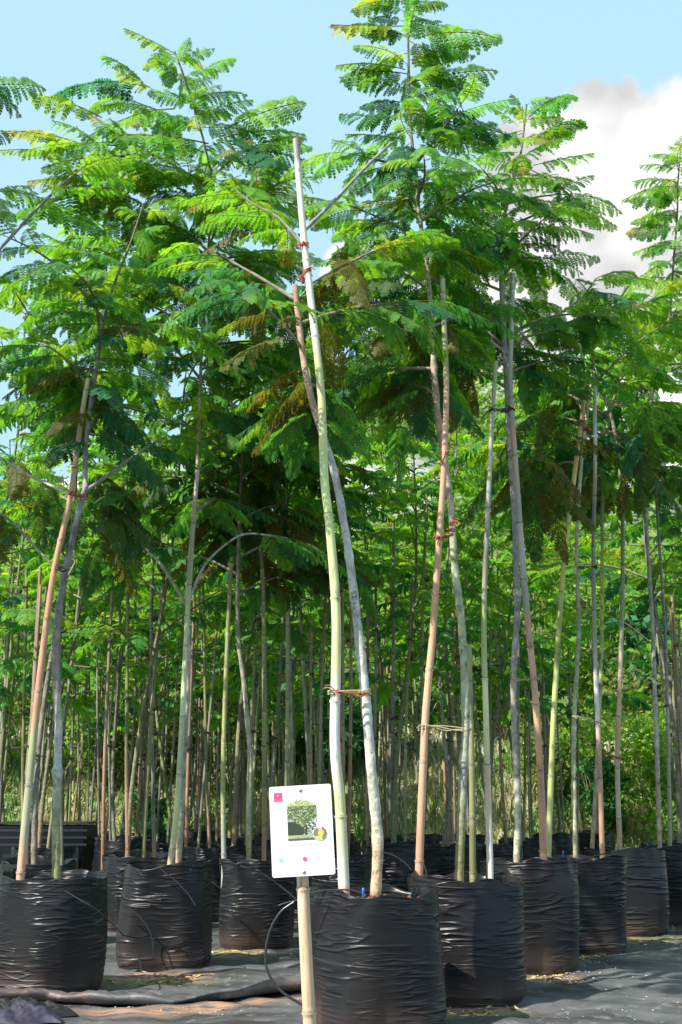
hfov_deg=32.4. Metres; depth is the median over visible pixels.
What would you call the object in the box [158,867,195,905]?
drip line
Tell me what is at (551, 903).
grow bag
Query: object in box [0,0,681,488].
sky
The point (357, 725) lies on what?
shrub
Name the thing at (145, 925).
drip line
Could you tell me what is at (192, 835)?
grow bag
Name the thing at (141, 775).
bamboo stake
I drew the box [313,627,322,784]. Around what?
bamboo stake
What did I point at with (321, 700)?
bamboo stake
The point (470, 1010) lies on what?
leaf litter
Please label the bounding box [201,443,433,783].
nursery tree
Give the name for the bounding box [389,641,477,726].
shrub
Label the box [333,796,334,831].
bamboo stake
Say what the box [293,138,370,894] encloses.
bamboo stake
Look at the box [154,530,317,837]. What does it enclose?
nursery tree
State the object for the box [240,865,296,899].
drip line
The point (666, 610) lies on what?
bamboo stake
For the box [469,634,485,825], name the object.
bamboo stake
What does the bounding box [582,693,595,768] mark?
bamboo stake
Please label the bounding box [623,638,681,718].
shrub
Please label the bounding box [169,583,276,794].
nursery tree
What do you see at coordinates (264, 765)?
bamboo stake
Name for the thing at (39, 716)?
bamboo stake
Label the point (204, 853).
grow bag
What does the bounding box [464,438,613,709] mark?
feathery tree
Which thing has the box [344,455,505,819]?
nursery tree
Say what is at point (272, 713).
bamboo stake
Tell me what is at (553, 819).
bamboo stake
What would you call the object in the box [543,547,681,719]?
shrub
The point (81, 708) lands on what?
nursery tree
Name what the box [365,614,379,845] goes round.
bamboo stake
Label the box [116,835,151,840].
grow bag
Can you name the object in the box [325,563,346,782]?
bamboo stake
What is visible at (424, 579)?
bamboo stake
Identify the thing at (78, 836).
storage bin
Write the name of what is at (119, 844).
grow bag
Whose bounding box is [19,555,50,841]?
bamboo stake
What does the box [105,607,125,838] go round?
bamboo stake
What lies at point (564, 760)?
shrub
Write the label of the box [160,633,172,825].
bamboo stake
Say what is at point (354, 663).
feathery tree
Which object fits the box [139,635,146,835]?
bamboo stake
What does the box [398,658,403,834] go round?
bamboo stake
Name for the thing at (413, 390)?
nursery tree
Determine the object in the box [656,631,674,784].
bamboo stake
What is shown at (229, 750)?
bamboo stake
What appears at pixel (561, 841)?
grow bag
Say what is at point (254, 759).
bamboo stake
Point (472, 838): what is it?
bamboo stake
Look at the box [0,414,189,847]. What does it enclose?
nursery tree
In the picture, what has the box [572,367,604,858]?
bamboo stake
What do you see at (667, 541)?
feathery tree
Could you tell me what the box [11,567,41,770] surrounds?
bamboo stake
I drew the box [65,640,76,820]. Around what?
bamboo stake
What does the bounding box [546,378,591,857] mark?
bamboo stake
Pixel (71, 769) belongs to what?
bamboo stake
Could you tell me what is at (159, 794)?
bamboo stake
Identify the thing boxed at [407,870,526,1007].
grow bag
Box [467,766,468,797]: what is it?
bamboo stake
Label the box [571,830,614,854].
grow bag
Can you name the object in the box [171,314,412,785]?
nursery tree
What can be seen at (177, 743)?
bamboo stake
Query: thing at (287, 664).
bamboo stake
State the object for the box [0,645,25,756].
shrub
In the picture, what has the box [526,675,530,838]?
bamboo stake
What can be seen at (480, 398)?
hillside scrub
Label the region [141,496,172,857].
bamboo stake
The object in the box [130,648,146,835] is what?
bamboo stake
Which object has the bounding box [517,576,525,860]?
bamboo stake
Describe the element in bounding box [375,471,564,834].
nursery tree
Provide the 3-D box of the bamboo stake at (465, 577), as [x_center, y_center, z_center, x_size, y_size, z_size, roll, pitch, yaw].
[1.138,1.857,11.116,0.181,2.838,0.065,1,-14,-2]
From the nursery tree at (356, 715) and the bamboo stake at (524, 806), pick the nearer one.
the bamboo stake at (524, 806)
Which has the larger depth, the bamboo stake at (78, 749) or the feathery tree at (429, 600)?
the feathery tree at (429, 600)
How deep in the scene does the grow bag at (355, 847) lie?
11.54 m
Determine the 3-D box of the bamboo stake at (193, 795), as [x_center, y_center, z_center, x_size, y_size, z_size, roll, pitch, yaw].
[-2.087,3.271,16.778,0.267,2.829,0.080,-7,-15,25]
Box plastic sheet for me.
[0,996,77,1023]
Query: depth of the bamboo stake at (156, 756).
15.89 m
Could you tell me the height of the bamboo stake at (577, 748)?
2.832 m
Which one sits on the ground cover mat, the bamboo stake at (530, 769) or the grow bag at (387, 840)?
the grow bag at (387, 840)
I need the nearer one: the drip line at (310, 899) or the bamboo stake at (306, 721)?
the drip line at (310, 899)
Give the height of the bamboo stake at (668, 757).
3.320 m
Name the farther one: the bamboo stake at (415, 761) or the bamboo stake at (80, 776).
the bamboo stake at (415, 761)
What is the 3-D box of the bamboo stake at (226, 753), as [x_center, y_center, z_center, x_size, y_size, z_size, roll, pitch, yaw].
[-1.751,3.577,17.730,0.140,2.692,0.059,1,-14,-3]
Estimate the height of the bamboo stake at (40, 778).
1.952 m
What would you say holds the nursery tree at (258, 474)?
in the grow bag at (255, 899)
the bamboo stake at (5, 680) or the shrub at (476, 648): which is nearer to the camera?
the bamboo stake at (5, 680)
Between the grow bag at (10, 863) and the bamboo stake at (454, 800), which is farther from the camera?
the bamboo stake at (454, 800)
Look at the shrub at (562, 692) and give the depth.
22.30 m
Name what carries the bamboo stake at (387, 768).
in the grow bag at (387, 840)
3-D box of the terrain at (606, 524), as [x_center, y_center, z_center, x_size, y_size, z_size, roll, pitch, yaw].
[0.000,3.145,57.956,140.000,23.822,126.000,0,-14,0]
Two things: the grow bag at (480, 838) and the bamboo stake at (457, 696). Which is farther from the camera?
the grow bag at (480, 838)
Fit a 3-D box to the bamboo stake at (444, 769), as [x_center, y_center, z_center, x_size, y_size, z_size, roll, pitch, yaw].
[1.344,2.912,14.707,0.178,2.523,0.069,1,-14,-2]
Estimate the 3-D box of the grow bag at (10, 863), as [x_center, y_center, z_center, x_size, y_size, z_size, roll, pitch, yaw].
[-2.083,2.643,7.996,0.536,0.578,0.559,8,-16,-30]
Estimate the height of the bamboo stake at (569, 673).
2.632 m
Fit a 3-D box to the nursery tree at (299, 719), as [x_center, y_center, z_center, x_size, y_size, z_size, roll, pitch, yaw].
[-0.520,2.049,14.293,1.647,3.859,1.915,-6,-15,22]
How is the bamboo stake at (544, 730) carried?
in the grow bag
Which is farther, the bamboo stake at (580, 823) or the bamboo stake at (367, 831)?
the bamboo stake at (580, 823)
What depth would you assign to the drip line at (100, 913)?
6.19 m
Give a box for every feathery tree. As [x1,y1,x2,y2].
[88,469,192,682]
[327,515,427,708]
[330,638,396,705]
[380,554,480,720]
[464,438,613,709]
[503,477,627,704]
[547,580,627,718]
[578,527,681,720]
[604,528,681,694]
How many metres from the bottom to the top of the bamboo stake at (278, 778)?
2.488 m
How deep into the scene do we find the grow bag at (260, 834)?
15.24 m
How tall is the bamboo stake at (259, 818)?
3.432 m
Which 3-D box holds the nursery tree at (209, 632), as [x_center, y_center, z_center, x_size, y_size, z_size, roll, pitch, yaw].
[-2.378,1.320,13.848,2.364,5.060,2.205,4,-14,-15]
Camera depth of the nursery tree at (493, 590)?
11.45 m
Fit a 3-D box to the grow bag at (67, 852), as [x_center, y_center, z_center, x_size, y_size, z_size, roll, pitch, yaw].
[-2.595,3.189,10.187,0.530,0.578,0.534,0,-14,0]
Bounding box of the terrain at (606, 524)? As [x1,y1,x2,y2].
[0,340,681,854]
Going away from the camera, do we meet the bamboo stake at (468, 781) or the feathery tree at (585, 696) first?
the bamboo stake at (468, 781)
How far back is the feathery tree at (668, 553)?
23.84 m
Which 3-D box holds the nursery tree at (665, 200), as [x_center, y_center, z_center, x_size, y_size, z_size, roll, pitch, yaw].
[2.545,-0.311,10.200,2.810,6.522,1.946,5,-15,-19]
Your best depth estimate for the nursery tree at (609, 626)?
12.36 m
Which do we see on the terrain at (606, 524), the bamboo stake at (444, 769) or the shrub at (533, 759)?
the shrub at (533, 759)
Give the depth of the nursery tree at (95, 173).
6.64 m
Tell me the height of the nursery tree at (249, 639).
4.740 m
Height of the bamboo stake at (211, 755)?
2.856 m
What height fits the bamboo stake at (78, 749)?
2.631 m
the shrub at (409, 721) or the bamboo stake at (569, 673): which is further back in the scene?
the shrub at (409, 721)
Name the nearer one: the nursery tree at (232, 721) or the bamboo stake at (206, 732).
the bamboo stake at (206, 732)
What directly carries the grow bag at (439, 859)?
on the ground cover mat
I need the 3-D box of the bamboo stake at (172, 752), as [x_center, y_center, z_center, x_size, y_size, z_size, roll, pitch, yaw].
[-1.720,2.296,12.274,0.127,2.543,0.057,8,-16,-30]
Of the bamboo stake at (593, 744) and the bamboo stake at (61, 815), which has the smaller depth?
the bamboo stake at (61, 815)
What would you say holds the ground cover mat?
on the terrain at (606, 524)
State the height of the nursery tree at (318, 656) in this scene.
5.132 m
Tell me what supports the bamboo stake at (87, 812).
in the grow bag
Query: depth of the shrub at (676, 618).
21.23 m
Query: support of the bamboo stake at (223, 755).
in the grow bag at (255, 899)
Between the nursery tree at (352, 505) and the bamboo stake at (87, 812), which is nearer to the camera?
the nursery tree at (352, 505)
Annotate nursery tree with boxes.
[0,28,347,862]
[0,76,135,250]
[0,193,246,864]
[0,204,245,879]
[0,303,126,643]
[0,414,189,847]
[0,440,92,824]
[0,481,155,820]
[0,507,139,820]
[1,527,74,724]
[6,436,228,840]
[33,340,302,856]
[49,431,232,834]
[58,541,162,823]
[63,482,239,834]
[76,553,215,772]
[84,309,376,859]
[123,571,257,825]
[129,498,284,832]
[142,142,492,896]
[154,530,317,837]
[157,342,385,845]
[169,280,438,791]
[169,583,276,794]
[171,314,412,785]
[187,433,372,785]
[190,567,317,833]
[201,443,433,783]
[231,485,373,783]
[234,560,369,737]
[251,536,378,733]
[259,0,554,881]
[293,421,451,837]
[296,426,503,842]
[324,94,662,861]
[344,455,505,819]
[353,418,570,846]
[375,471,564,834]
[407,436,612,829]
[430,514,571,830]
[449,283,681,848]
[457,278,681,858]
[464,496,613,832]
[478,136,681,847]
[508,338,681,842]
[509,514,681,833]
[533,400,681,710]
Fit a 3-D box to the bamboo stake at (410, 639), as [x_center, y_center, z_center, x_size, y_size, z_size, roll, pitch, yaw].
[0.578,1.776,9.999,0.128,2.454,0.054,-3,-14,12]
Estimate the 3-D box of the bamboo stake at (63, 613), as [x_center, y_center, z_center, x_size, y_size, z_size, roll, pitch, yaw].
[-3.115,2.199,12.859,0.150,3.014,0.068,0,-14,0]
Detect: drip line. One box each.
[65,891,177,938]
[121,903,153,959]
[133,949,141,971]
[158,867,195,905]
[212,881,234,922]
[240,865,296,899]
[264,901,301,1005]
[278,896,331,905]
[309,889,361,893]
[383,851,411,869]
[579,852,608,858]
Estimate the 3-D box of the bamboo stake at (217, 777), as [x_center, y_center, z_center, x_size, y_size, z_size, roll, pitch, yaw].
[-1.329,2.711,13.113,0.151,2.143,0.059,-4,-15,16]
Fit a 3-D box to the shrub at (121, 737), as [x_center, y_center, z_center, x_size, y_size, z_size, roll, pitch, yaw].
[-2.575,3.325,17.693,2.598,1.911,1.763,3,-14,-13]
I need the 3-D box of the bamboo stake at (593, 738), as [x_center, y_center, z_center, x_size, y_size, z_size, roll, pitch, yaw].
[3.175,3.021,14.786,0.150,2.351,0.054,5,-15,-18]
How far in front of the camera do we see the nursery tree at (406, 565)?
10.37 m
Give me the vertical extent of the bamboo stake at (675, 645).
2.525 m
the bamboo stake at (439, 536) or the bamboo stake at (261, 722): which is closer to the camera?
the bamboo stake at (439, 536)
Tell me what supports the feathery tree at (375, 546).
on the terrain at (606, 524)
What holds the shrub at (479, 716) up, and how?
on the terrain at (606, 524)
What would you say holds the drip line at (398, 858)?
in the grow bag at (396, 872)
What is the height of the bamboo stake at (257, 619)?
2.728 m
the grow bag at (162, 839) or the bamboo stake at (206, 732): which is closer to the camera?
the bamboo stake at (206, 732)
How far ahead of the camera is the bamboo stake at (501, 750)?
12.73 m
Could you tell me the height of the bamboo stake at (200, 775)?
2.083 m
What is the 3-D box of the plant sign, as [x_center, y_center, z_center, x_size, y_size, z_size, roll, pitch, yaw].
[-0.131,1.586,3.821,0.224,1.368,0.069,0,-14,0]
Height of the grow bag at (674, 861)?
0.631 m
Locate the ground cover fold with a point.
(106, 997)
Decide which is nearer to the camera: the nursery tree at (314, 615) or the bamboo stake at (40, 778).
the nursery tree at (314, 615)
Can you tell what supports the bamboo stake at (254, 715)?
in the grow bag at (257, 849)
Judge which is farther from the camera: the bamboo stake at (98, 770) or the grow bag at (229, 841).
the grow bag at (229, 841)
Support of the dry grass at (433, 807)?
on the terrain at (606, 524)
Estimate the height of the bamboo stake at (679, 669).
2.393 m
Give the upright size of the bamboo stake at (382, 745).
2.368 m
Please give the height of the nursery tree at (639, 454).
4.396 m
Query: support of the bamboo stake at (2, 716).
in the grow bag
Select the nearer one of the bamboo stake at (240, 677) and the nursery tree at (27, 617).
the nursery tree at (27, 617)
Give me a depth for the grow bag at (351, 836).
14.70 m
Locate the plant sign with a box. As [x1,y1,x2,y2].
[269,784,334,1023]
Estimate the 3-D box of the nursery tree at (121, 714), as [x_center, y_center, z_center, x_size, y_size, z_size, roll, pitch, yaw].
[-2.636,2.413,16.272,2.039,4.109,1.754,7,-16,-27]
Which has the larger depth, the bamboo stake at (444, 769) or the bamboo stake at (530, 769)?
the bamboo stake at (444, 769)
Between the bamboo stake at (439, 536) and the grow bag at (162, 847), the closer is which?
the bamboo stake at (439, 536)
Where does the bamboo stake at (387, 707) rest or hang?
in the grow bag at (387, 840)
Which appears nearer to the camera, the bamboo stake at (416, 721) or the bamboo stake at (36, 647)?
the bamboo stake at (36, 647)
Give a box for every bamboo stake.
[0,529,24,777]
[0,566,14,824]
[0,652,9,748]
[3,584,24,791]
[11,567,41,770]
[16,378,89,879]
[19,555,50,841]
[20,518,27,820]
[26,585,51,863]
[31,679,44,803]
[38,600,56,813]
[38,683,51,801]
[45,573,81,847]
[48,596,65,736]
[52,704,66,765]
[59,565,83,864]
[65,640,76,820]
[66,658,74,820]
[72,652,90,820]
[76,682,87,820]
[77,664,91,820]
[83,651,89,820]
[89,615,102,820]
[96,648,107,836]
[96,654,110,823]
[100,609,122,835]
[101,577,120,869]
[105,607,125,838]
[107,689,120,840]
[120,476,130,856]
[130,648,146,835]
[137,664,149,835]
[138,640,149,835]
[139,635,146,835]
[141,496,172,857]
[149,559,171,857]
[155,621,167,784]
[156,652,168,842]
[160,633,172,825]
[167,470,199,864]
[167,616,181,842]
[176,591,186,842]
[184,594,202,846]
[189,542,204,786]
[191,738,196,828]
[192,697,200,805]
[195,625,217,848]
[198,701,208,825]
[200,564,210,847]
[201,678,211,830]
[209,644,217,802]
[212,704,216,785]
[215,663,229,840]
[220,557,233,884]
[221,667,227,770]
[227,698,233,818]
[237,586,245,837]
[238,583,247,733]
[239,613,247,837]
[239,651,250,816]
[243,741,245,831]
[244,575,261,845]
[251,639,261,854]
[251,658,261,800]
[257,622,271,835]
[259,544,266,860]
[259,618,283,839]
[260,683,261,774]
[261,642,270,839]
[266,637,274,786]
[277,696,284,786]
[278,651,284,785]
[283,480,289,785]
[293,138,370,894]
[298,595,318,784]
[309,589,329,783]
[309,620,323,784]
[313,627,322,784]
[318,596,328,783]
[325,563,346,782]
[325,649,330,784]
[331,585,340,812]
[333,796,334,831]
[344,594,352,860]
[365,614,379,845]
[372,571,380,756]
[377,609,394,809]
[377,646,387,837]
[378,597,387,796]
[386,666,389,762]
[388,580,396,837]
[390,522,400,842]
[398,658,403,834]
[403,579,415,841]
[409,677,417,805]
[413,623,418,782]
[415,278,470,875]
[418,503,429,781]
[436,625,460,843]
[441,645,445,803]
[444,718,455,833]
[447,582,454,845]
[454,610,465,838]
[454,689,458,776]
[458,561,466,745]
[467,644,476,881]
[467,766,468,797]
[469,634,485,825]
[481,361,507,878]
[489,534,494,794]
[494,626,506,842]
[501,273,547,860]
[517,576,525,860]
[522,633,526,840]
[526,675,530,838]
[528,579,547,791]
[528,676,535,837]
[538,647,555,833]
[539,603,549,815]
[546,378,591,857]
[555,712,564,832]
[567,627,571,755]
[567,688,581,831]
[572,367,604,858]
[576,659,580,831]
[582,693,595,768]
[592,679,596,832]
[592,696,593,767]
[602,392,624,849]
[652,483,673,846]
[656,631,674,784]
[661,608,681,807]
[662,618,681,711]
[665,576,673,840]
[670,594,681,751]
[672,573,678,822]
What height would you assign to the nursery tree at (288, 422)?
3.966 m
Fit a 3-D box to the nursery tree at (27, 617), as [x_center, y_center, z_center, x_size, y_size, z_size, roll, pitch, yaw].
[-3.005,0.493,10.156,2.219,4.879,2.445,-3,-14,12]
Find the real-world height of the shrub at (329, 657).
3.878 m
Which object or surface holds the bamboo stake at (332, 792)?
in the grow bag at (355, 847)
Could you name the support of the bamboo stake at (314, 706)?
in the grow bag at (355, 847)
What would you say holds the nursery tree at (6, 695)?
in the grow bag
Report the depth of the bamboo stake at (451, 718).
10.98 m
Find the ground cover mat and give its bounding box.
[33,910,681,1023]
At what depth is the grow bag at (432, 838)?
13.40 m
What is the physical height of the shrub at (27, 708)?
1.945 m
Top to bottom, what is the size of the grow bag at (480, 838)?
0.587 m
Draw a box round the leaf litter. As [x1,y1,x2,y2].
[105,925,674,1016]
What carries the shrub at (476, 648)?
on the terrain at (606, 524)
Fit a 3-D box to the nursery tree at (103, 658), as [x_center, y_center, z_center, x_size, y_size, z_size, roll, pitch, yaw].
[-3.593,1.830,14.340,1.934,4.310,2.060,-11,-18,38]
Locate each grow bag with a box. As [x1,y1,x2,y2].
[0,855,76,876]
[0,867,107,992]
[11,845,72,858]
[91,835,151,871]
[102,849,174,931]
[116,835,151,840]
[116,857,212,970]
[132,833,165,842]
[151,840,203,855]
[182,844,245,921]
[188,829,215,844]
[206,835,254,846]
[219,854,295,950]
[226,833,261,837]
[251,837,297,909]
[309,855,371,886]
[309,882,446,1023]
[333,831,353,841]
[334,840,360,854]
[362,841,424,890]
[363,836,410,843]
[397,833,440,843]
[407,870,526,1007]
[424,839,477,875]
[441,834,484,844]
[476,843,521,873]
[479,856,578,974]
[499,837,539,860]
[533,832,579,855]
[534,854,626,954]
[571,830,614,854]
[584,847,669,936]
[640,841,681,925]
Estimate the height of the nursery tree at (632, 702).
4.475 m
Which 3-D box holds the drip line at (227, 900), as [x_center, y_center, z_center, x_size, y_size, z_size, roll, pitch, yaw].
[-0.771,2.504,7.576,0.187,0.277,0.008,0,-14,0]
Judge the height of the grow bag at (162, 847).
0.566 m
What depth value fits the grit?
5.48 m
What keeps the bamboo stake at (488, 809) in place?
in the grow bag at (482, 927)
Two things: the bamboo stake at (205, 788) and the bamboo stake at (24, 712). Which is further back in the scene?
the bamboo stake at (205, 788)
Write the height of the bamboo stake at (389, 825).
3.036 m
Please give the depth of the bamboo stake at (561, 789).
13.65 m
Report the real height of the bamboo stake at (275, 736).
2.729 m
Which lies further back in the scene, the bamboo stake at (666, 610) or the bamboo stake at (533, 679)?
the bamboo stake at (666, 610)
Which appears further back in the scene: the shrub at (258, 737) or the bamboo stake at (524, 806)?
the shrub at (258, 737)
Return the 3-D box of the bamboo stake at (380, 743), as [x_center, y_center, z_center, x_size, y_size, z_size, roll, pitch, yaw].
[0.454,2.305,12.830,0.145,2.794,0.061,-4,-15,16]
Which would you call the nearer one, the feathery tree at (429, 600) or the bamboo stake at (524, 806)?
the bamboo stake at (524, 806)
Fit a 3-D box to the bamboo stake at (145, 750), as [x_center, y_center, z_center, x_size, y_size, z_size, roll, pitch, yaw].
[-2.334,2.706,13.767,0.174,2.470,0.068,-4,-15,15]
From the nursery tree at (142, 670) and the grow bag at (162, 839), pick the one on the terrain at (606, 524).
the grow bag at (162, 839)
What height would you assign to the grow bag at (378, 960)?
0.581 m
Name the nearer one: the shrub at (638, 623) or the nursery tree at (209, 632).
the nursery tree at (209, 632)
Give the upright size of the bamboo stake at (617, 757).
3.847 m
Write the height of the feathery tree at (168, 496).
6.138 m
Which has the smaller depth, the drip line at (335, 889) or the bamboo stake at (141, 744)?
the drip line at (335, 889)
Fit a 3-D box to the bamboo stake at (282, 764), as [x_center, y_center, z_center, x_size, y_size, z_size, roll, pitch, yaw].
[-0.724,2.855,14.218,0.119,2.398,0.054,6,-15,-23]
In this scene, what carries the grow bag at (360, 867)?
on the ground cover mat
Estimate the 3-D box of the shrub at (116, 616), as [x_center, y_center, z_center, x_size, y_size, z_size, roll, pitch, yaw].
[-3.707,2.617,19.653,1.885,3.001,3.022,-3,-14,13]
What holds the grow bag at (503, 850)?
on the ground cover mat
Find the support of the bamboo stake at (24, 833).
in the grow bag at (53, 934)
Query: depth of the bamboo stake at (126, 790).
9.17 m
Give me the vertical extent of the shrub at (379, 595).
3.154 m
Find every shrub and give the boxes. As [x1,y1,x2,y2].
[0,538,81,729]
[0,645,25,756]
[4,650,158,779]
[6,641,99,728]
[6,646,61,730]
[47,591,161,732]
[82,672,230,790]
[87,617,199,754]
[131,618,235,727]
[132,785,170,842]
[138,533,248,708]
[173,641,298,766]
[252,695,314,764]
[257,548,371,682]
[275,665,363,771]
[325,658,434,746]
[345,684,440,758]
[362,554,467,729]
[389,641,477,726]
[415,656,510,738]
[428,544,566,746]
[479,625,567,737]
[495,692,611,806]
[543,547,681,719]
[543,722,631,801]
[549,706,676,843]
[576,691,676,822]
[576,747,633,833]
[585,653,681,772]
[602,585,677,719]
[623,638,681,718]
[628,609,681,661]
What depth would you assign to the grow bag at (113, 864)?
8.73 m
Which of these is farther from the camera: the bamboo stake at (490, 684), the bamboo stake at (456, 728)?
the bamboo stake at (456, 728)
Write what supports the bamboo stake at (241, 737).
in the grow bag at (229, 841)
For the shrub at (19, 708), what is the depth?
19.61 m
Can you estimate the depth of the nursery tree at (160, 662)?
14.80 m
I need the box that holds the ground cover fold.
[0,976,301,1004]
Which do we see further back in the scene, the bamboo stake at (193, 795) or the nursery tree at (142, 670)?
the bamboo stake at (193, 795)
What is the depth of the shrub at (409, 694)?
18.46 m
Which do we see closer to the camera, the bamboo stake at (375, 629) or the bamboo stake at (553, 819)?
the bamboo stake at (375, 629)
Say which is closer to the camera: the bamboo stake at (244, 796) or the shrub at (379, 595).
the bamboo stake at (244, 796)
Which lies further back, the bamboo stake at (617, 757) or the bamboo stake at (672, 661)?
the bamboo stake at (672, 661)
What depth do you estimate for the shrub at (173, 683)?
18.54 m
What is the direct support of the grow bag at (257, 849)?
on the ground cover mat
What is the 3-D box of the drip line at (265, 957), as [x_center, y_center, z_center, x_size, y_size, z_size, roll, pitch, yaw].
[-0.221,1.734,4.618,0.161,0.392,0.010,0,-14,0]
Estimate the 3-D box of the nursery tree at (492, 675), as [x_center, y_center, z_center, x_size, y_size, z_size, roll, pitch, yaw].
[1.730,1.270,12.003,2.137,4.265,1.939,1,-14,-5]
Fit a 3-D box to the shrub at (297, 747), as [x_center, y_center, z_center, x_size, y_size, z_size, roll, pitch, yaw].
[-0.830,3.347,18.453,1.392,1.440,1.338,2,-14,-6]
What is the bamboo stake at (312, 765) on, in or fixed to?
in the grow bag at (360, 867)
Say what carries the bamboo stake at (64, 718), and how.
in the grow bag at (67, 852)
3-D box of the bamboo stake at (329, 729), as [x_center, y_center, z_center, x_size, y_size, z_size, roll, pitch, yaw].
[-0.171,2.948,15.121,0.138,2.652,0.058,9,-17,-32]
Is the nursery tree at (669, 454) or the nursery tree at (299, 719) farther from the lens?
the nursery tree at (299, 719)
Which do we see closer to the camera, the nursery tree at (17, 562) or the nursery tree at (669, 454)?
the nursery tree at (669, 454)
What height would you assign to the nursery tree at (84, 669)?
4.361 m
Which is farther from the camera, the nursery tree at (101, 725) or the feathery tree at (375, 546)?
the feathery tree at (375, 546)
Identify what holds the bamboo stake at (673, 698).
in the grow bag
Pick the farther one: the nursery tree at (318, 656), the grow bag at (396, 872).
the nursery tree at (318, 656)
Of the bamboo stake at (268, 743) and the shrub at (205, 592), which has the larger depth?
the shrub at (205, 592)
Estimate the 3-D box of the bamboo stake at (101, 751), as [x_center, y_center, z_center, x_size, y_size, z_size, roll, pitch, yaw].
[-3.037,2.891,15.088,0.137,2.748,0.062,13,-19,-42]
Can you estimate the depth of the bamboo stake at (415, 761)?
13.91 m
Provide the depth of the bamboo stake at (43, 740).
14.11 m
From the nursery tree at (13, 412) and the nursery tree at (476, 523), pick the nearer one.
the nursery tree at (13, 412)
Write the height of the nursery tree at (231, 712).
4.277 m
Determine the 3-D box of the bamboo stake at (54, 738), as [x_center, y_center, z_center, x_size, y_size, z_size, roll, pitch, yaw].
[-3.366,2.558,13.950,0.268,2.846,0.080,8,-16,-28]
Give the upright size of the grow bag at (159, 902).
0.607 m
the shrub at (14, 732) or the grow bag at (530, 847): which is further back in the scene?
the shrub at (14, 732)
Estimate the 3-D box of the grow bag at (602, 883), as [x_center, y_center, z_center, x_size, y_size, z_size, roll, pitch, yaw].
[1.589,2.567,7.751,0.575,0.609,0.595,2,-14,-9]
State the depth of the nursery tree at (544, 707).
13.28 m
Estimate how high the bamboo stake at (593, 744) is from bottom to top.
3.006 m
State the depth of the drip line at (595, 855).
7.59 m
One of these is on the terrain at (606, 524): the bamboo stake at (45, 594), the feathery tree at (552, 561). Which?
the feathery tree at (552, 561)
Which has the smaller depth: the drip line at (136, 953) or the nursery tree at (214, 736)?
the drip line at (136, 953)
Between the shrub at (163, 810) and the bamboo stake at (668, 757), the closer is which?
the bamboo stake at (668, 757)
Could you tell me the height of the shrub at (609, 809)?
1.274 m
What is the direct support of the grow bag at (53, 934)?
on the ground cover mat
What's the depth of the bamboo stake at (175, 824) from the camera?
7.28 m
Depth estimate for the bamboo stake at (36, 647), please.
8.28 m
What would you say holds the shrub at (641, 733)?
on the terrain at (606, 524)
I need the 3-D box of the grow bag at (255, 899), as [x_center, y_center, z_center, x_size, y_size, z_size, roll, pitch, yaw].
[-0.567,2.626,7.942,0.528,0.586,0.546,3,-14,-11]
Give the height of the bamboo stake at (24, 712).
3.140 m
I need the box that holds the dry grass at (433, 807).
[4,708,673,854]
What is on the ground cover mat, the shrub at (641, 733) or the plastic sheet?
the plastic sheet
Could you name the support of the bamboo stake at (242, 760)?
in the grow bag at (229, 841)
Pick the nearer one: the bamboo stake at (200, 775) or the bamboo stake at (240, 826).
the bamboo stake at (240, 826)
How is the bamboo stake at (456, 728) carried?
in the grow bag at (480, 838)
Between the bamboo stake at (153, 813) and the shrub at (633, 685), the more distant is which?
the shrub at (633, 685)
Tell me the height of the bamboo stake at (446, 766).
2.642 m
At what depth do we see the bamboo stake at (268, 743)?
11.01 m
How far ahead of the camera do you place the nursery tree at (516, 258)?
7.93 m
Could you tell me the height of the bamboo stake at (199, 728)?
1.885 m
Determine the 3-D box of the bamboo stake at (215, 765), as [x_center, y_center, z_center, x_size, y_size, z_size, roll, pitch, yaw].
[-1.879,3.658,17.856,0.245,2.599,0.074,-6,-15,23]
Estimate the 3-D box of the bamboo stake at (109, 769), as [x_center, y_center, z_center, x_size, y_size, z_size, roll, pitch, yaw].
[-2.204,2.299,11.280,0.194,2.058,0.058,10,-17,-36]
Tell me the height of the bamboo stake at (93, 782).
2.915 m
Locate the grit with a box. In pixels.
[75,949,672,1019]
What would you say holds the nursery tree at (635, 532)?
in the grow bag
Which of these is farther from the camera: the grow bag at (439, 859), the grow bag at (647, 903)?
the grow bag at (439, 859)
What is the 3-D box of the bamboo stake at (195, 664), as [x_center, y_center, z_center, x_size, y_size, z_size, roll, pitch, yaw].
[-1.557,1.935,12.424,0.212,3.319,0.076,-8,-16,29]
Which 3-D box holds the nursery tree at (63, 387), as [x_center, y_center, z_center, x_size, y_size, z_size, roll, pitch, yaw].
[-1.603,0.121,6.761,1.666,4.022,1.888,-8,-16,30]
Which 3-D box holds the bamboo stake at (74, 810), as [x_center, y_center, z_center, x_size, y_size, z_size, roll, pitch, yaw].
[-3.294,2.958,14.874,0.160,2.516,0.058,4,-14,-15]
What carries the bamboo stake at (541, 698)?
in the grow bag at (561, 841)
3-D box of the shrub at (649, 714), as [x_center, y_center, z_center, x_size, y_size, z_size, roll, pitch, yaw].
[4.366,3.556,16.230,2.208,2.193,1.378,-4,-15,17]
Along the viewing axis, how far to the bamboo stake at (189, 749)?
10.17 m
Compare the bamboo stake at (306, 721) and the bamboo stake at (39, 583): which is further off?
the bamboo stake at (306, 721)
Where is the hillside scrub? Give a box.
[0,340,681,727]
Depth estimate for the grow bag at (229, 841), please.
12.73 m
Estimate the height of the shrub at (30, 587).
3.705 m
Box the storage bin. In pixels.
[0,821,105,870]
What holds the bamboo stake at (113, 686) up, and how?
in the grow bag at (119, 844)
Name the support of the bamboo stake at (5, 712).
in the grow bag
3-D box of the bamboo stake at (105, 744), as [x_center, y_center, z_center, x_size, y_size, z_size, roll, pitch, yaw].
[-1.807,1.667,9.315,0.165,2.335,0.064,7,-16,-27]
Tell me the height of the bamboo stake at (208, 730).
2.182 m
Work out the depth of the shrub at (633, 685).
17.75 m

